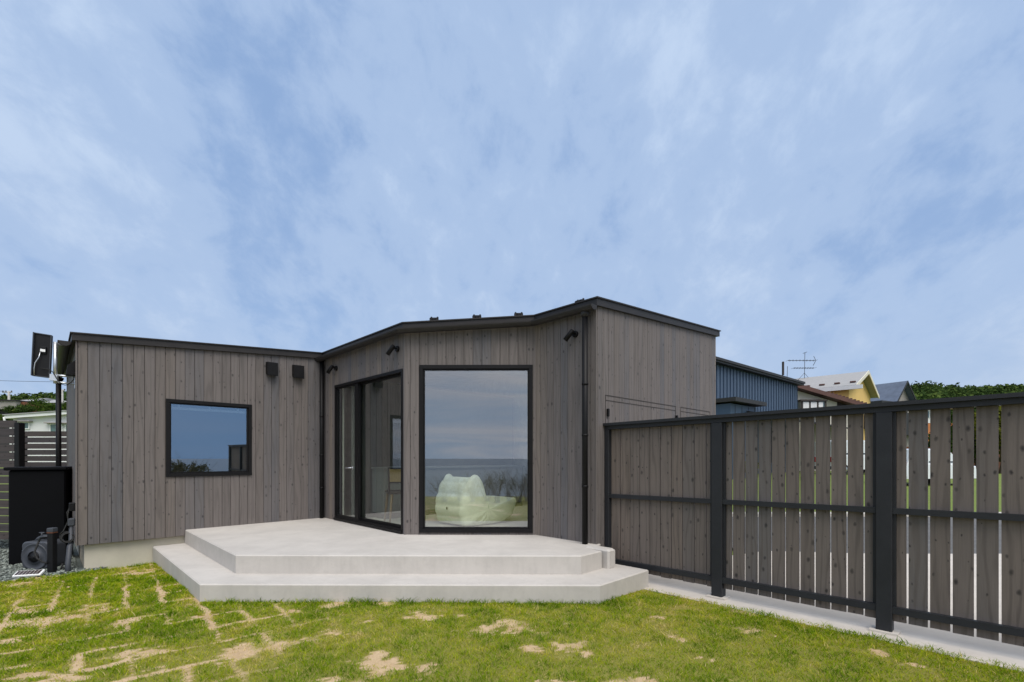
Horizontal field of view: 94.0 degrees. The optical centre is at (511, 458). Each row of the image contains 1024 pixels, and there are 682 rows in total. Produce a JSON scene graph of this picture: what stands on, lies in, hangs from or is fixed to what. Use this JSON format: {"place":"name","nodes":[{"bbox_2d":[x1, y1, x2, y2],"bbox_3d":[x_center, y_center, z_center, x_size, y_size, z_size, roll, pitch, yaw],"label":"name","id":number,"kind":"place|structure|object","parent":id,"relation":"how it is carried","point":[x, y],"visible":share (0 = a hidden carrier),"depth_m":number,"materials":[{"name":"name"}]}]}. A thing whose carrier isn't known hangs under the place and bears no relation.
{"place":"outdoors","nodes":[
{"label":"outdoors","id":0,"kind":"place"},
{"bbox_2d":[0,539,104,581],"bbox_3d":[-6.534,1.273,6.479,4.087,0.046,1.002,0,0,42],"label":"gravel","id":1,"kind":"structure","parent":0,"point":[11,571],"depth_m":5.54,"materials":[{"name":"grey gravel"}]},
{"bbox_2d":[0,420,24,538],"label":"slat fence","id":2,"kind":"object","parent":1,"relation":"on","point":[12,443],"visible":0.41,"depth_m":6.61,"materials":[{"name":"grey wood"}]},
{"bbox_2d":[12,569,44,577],"bbox_3d":[-5.202,1.239,5.146,0.240,0.054,0.098,0,0,-19],"label":"drain grate","id":3,"kind":"object","parent":1,"relation":"on","point":[28,573],"visible":0.97,"depth_m":5.13,"materials":[{"name":"silver metal"}]},
{"bbox_2d":[3,466,72,564],"bbox_3d":[-5.932,0.699,6.027,0.563,1.187,0.485,0,0,-32],"label":"storage cabinet","id":4,"kind":"object","parent":1,"relation":"on","point":[40,499],"visible":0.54,"depth_m":5.85,"materials":[{"name":"black plastic"}]},
{"bbox_2d":[21,535,65,569],"bbox_3d":[-5.507,1.089,5.583,0.386,0.393,0.246,0,0,0],"label":"hose reel","id":5,"kind":"object","parent":1,"relation":"on","point":[29,560],"visible":0.79,"depth_m":5.49,"materials":[{"name":"grey plastic"}]},
{"bbox_2d":[38,527,57,572],"bbox_3d":[-5.220,1.028,5.360,0.197,0.503,0.069,0,0,0],"label":"tap post","id":6,"kind":"object","parent":1,"relation":"on","point":[51,532],"visible":0.98,"depth_m":5.33,"materials":[{"name":"black plastic"}]},
{"bbox_2d":[33,541,46,563],"bbox_3d":[-5.252,1.050,5.318,0.152,0.257,0.066,0,0,18],"label":"garden hose","id":7,"kind":"object","parent":6,"relation":"attached to","point":[35,554],"visible":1,"depth_m":5.31,"materials":[{"name":"rubber"}]},
{"bbox_2d":[65,526,73,571],"bbox_3d":[-5.031,1.000,5.426,0.060,0.618,0.182,0,0,-32],"label":"conduit","id":8,"kind":"object","parent":1,"relation":"on","point":[68,558],"visible":0.89,"depth_m":5.42,"materials":[{"name":"grey plastic"}]},
{"bbox_2d":[0,467,1000,554],"bbox_3d":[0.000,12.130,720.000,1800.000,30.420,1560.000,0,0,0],"label":"ground","id":9,"kind":"structure","parent":0,"point":[951,499],"depth_m":16.96,"materials":[{"name":"green plant"}]},
{"bbox_2d":[2,391,11,399],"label":"utility pole","id":10,"kind":"object","parent":9,"relation":"on","point":[8,392],"visible":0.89,"depth_m":54.96,"materials":[{"name":"concrete"}]},
{"bbox_2d":[1,405,26,413],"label":"bush","id":11,"kind":"object","parent":9,"relation":"on","point":[15,409],"visible":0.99,"depth_m":35.80,"materials":[{"name":"green plant"}]},
{"bbox_2d":[17,404,35,412],"bbox_3d":[-37.616,-3.585,36.972,1.166,1.284,0.962,0,0,-31],"label":"bush","id":12,"kind":"object","parent":9,"relation":"on","point":[29,409],"visible":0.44,"depth_m":36.92,"materials":[{"name":"green plant"}]},
{"bbox_2d":[0,400,54,428],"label":"flat building","id":13,"kind":"structure","parent":9,"relation":"on","point":[4,403],"depth_m":48.09,"materials":[{"name":"metal"}]},
{"bbox_2d":[2,410,66,461],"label":"white house","id":14,"kind":"structure","parent":9,"relation":"on","point":[40,421],"depth_m":22.09,"materials":[{"name":"paint"}]},
{"bbox_2d":[17,420,32,428],"bbox_3d":[-22.458,-1.544,21.938,0.686,0.381,0.217,0,0,-6],"label":"window","id":15,"kind":"structure","parent":14,"relation":"in","point":[27,423],"depth_m":22.01,"materials":[{"name":"white paint"}]},
{"bbox_2d":[43,422,62,430],"bbox_3d":[-21.120,-1.402,22.072,0.800,0.523,0.217,0,0,-6],"label":"window","id":16,"kind":"structure","parent":14,"relation":"in","point":[52,424],"depth_m":22.13,"materials":[{"name":"white paint"}]},
{"bbox_2d":[26,397,49,411],"bbox_3d":[-39.761,-4.164,40.043,1.903,2.090,1.812,0,0,31],"label":"bush","id":17,"kind":"object","parent":9,"relation":"on","point":[37,403],"visible":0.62,"depth_m":39.91,"materials":[{"name":"green plant"}]},
{"bbox_2d":[22,398,65,403],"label":"grey roof house","id":18,"kind":"structure","parent":9,"relation":"on","point":[52,401],"depth_m":63.17,"materials":[{"name":"white paint"}]},
{"bbox_2d":[25,431,66,466],"bbox_3d":[-7.999,0.407,8.568,1.601,1.785,0.104,0,0,1],"label":"slat fence","id":19,"kind":"object","parent":9,"relation":"on","point":[32,437],"visible":0.12,"depth_m":8.54,"materials":[{"name":"grey wood"}]},
{"bbox_2d":[39,403,64,411],"bbox_3d":[-36.586,-3.763,38.007,1.520,1.341,1.431,0,0,32],"label":"bush","id":20,"kind":"object","parent":9,"relation":"on","point":[50,407],"visible":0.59,"depth_m":37.70,"materials":[{"name":"green plant"}]},
{"bbox_2d":[61,389,64,402],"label":"utility pole","id":21,"kind":"object","parent":9,"relation":"on","point":[62,397],"visible":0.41,"depth_m":57.94,"materials":[{"name":"concrete"}]},
{"bbox_2d":[61,401,66,409],"bbox_3d":[-36.531,-3.916,39.084,1.213,1.529,1.331,0,0,28],"label":"bush","id":22,"kind":"object","parent":9,"relation":"on","point":[64,405],"visible":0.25,"depth_m":38.89,"materials":[{"name":"green plant"}]},
{"bbox_2d":[56,296,720,568],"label":"house","id":23,"kind":"structure","parent":9,"relation":"on","point":[169,442],"depth_m":6.07,"materials":[{"name":"wood"}]},
{"bbox_2d":[31,332,74,388],"bbox_3d":[-5.250,-1.120,5.472,0.373,0.604,0.105,0,0,-37],"label":"antenna panel","id":24,"kind":"object","parent":23,"relation":"attached to","point":[43,345],"visible":0.94,"depth_m":5.43,"materials":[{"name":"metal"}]},
{"bbox_2d":[60,502,74,533],"bbox_3d":[-5.091,0.714,5.471,0.136,0.408,0.080,0,0,-44],"label":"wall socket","id":25,"kind":"object","parent":23,"relation":"attached to","point":[70,521],"depth_m":5.47,"materials":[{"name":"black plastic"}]},
{"bbox_2d":[59,531,73,542],"bbox_3d":[-5.080,0.898,5.451,0.089,0.130,0.130,0,0,43],"label":"cable coil","id":26,"kind":"object","parent":25,"relation":"hanging from","point":[61,535],"visible":1,"depth_m":5.44,"materials":[{"name":"rubber"}]},
{"bbox_2d":[166,399,251,476],"bbox_3d":[-4.122,-0.260,6.481,1.178,1.175,0.356,0,0,-44],"label":"window","id":27,"kind":"structure","parent":23,"relation":"in","point":[204,438],"depth_m":6.57,"materials":[{"name":"glass"}]},
{"bbox_2d":[333,368,402,533],"bbox_3d":[-1.964,-0.090,6.492,0.137,2.000,1.892,0,0,-44],"label":"glazed door","id":28,"kind":"structure","parent":23,"relation":"in","point":[358,519],"depth_m":6.69,"materials":[{"name":"black metal"}]},
{"bbox_2d":[384,467,400,522],"bbox_3d":[-1.553,0.514,6.793,0.487,0.784,0.507,0,0,-23],"label":"dining chair","id":29,"kind":"object","parent":23,"relation":"on","point":[395,475],"visible":0.38,"depth_m":6.52,"materials":[{"name":"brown wood"}]},
{"bbox_2d":[435,474,515,525],"bbox_3d":[-0.509,0.560,6.759,1.043,0.688,0.704,0,0,-44],"label":"armchair","id":30,"kind":"object","parent":23,"relation":"on","point":[464,501],"visible":1,"depth_m":6.40,"materials":[{"name":"fabric"}]},
{"bbox_2d":[419,365,532,532],"bbox_3d":[-0.434,-0.117,5.790,1.368,2.019,0.096,0,0,1],"label":"picture window","id":31,"kind":"structure","parent":23,"relation":"in","point":[423,528],"depth_m":5.76,"materials":[{"name":"black metal"}]},
{"bbox_2d":[605,395,677,422],"bbox_3d":[1.619,0.126,5.801,1.643,1.648,0.031,0,0,-44],"label":"service door","id":32,"kind":"structure","parent":23,"relation":"in","point":[608,410],"depth_m":5.53,"materials":[{"name":"wood"}]},
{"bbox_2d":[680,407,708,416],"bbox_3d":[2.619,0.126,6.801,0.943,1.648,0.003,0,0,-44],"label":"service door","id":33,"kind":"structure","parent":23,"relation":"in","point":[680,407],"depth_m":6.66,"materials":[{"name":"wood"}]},
{"bbox_2d":[153,518,648,603],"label":"concrete terrace","id":34,"kind":"structure","parent":9,"relation":"on","point":[325,559],"depth_m":4.54,"materials":[{"name":"grey concrete"}]},
{"bbox_2d":[716,356,847,478],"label":"blue house","id":35,"kind":"structure","parent":9,"relation":"on","point":[742,388],"depth_m":28.16,"materials":[{"name":"metal"}]},
{"bbox_2d":[782,361,787,374],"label":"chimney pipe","id":36,"kind":"object","parent":35,"relation":"on","point":[783,368],"visible":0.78,"depth_m":43.46,"materials":[{"name":"metal"}]},
{"bbox_2d":[798,385,866,470],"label":"cream house","id":37,"kind":"structure","parent":9,"relation":"on","point":[809,397],"depth_m":34.77,"materials":[{"name":"beige paint"}]},
{"bbox_2d":[798,399,827,408],"bbox_3d":[21.887,-3.658,34.928,1.998,1.220,0.617,0,0,-2],"label":"bay window","id":38,"kind":"structure","parent":37,"relation":"in","point":[803,403],"depth_m":34.71,"materials":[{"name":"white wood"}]},
{"bbox_2d":[645,575,1023,671],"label":"fence kerb","id":39,"kind":"structure","parent":9,"relation":"on","point":[984,650],"depth_m":3.68,"materials":[{"name":"concrete"}]},
{"bbox_2d":[603,392,1023,646],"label":"timber fence","id":40,"kind":"object","parent":39,"relation":"on","point":[669,502],"visible":0.9,"depth_m":3.71,"materials":[{"name":"wood"}]},
{"bbox_2d":[797,371,878,439],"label":"yellow house","id":41,"kind":"structure","parent":9,"relation":"on","point":[860,386],"depth_m":40.12,"materials":[{"name":"painted wood siding"},{"name":"metal roofing"},{"name":"glass"}]},
{"bbox_2d":[788,352,816,379],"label":"tv antenna","id":42,"kind":"object","parent":41,"relation":"on","point":[804,360],"visible":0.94,"depth_m":43.49,"materials":[{"name":"grey metal"}]},
{"bbox_2d":[814,440,864,472],"bbox_3d":[20.121,-0.065,28.204,4.000,1.950,1.656,0,0,-6],"label":"parked van","id":43,"kind":"object","parent":9,"relation":"on","point":[846,455],"visible":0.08,"depth_m":27.41,"materials":[{"name":"white metal"}]},
{"bbox_2d":[732,512,1000,516],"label":"kerb","id":44,"kind":"structure","parent":9,"relation":"on","point":[830,514],"depth_m":10.62,"materials":[{"name":"grey concrete"}]},
{"bbox_2d":[870,381,916,446],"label":"navy roof house","id":45,"kind":"structure","parent":9,"relation":"on","point":[896,391],"depth_m":62.99,"materials":[{"name":"metal"}]},
{"bbox_2d":[928,410,951,441],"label":"orange wall house","id":46,"kind":"structure","parent":9,"relation":"on","point":[929,422],"depth_m":70.23,"materials":[{"name":"paint"}]},
{"bbox_2d":[928,432,952,446],"bbox_3d":[30.408,-0.502,33.956,2.390,3.473,2.386,0,0,-28],"label":"tree","id":47,"kind":"object","parent":9,"relation":"on","point":[929,440],"visible":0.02,"depth_m":33.73,"materials":[{"name":"green plant"}]},
{"bbox_2d":[907,449,975,482],"bbox_3d":[17.657,0.355,20.437,3.500,1.520,1.536,0,0,-8],"label":"parked car","id":48,"kind":"object","parent":9,"relation":"on","point":[929,466],"visible":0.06,"depth_m":19.66,"materials":[{"name":"white metal"}]},
{"bbox_2d":[951,409,999,465],"bbox_3d":[30.222,-1.124,30.936,3.479,4.737,3.534,0,0,0],"label":"tree","id":49,"kind":"object","parent":9,"relation":"on","point":[974,440],"visible":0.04,"depth_m":31.16,"materials":[{"name":"green plant"}]},
{"bbox_2d":[974,406,1000,473],"bbox_3d":[29.587,-1.237,28.832,2.901,4.968,2.928,0,0,28],"label":"tree","id":50,"kind":"object","parent":9,"relation":"on","point":[999,434],"visible":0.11,"depth_m":28.86,"materials":[{"name":"green plant"}]},
{"bbox_2d":[0,561,1023,681],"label":"lawn","id":51,"kind":"structure","parent":0,"point":[377,655],"depth_m":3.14,"materials":[{"name":"plant"}]},
{"bbox_2d":[0,0,1023,395],"label":"sky","id":52,"kind":"structure","parent":0,"point":[840,183],"materials":[{"name":"blue"}]},
{"bbox_2d":[649,551,1001,641],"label":"driveway","id":53,"kind":"structure","parent":0,"point":[951,598],"depth_m":4.72,"materials":[{"name":"concrete"}]},
{"bbox_2d":[732,517,1000,553],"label":"road","id":54,"kind":"structure","parent":0,"point":[951,535],"depth_m":8.03,"materials":[{"name":"grey asphalt"}]},
{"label":"hill","id":55,"kind":"structure","parent":0,"visible":0},
{"bbox_2d":[910,380,1023,418],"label":"forest","id":56,"kind":"object","parent":55,"relation":"on","point":[922,390],"visible":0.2,"depth_m":108.55,"materials":[{"name":"green plant"}]},
{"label":"hill","id":57,"kind":"structure","parent":0,"visible":0},
{"bbox_2d":[0,391,66,400],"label":"forest","id":58,"kind":"object","parent":57,"relation":"on","point":[25,396],"visible":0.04,"depth_m":91.86,"materials":[{"name":"green plant"}]}
]}

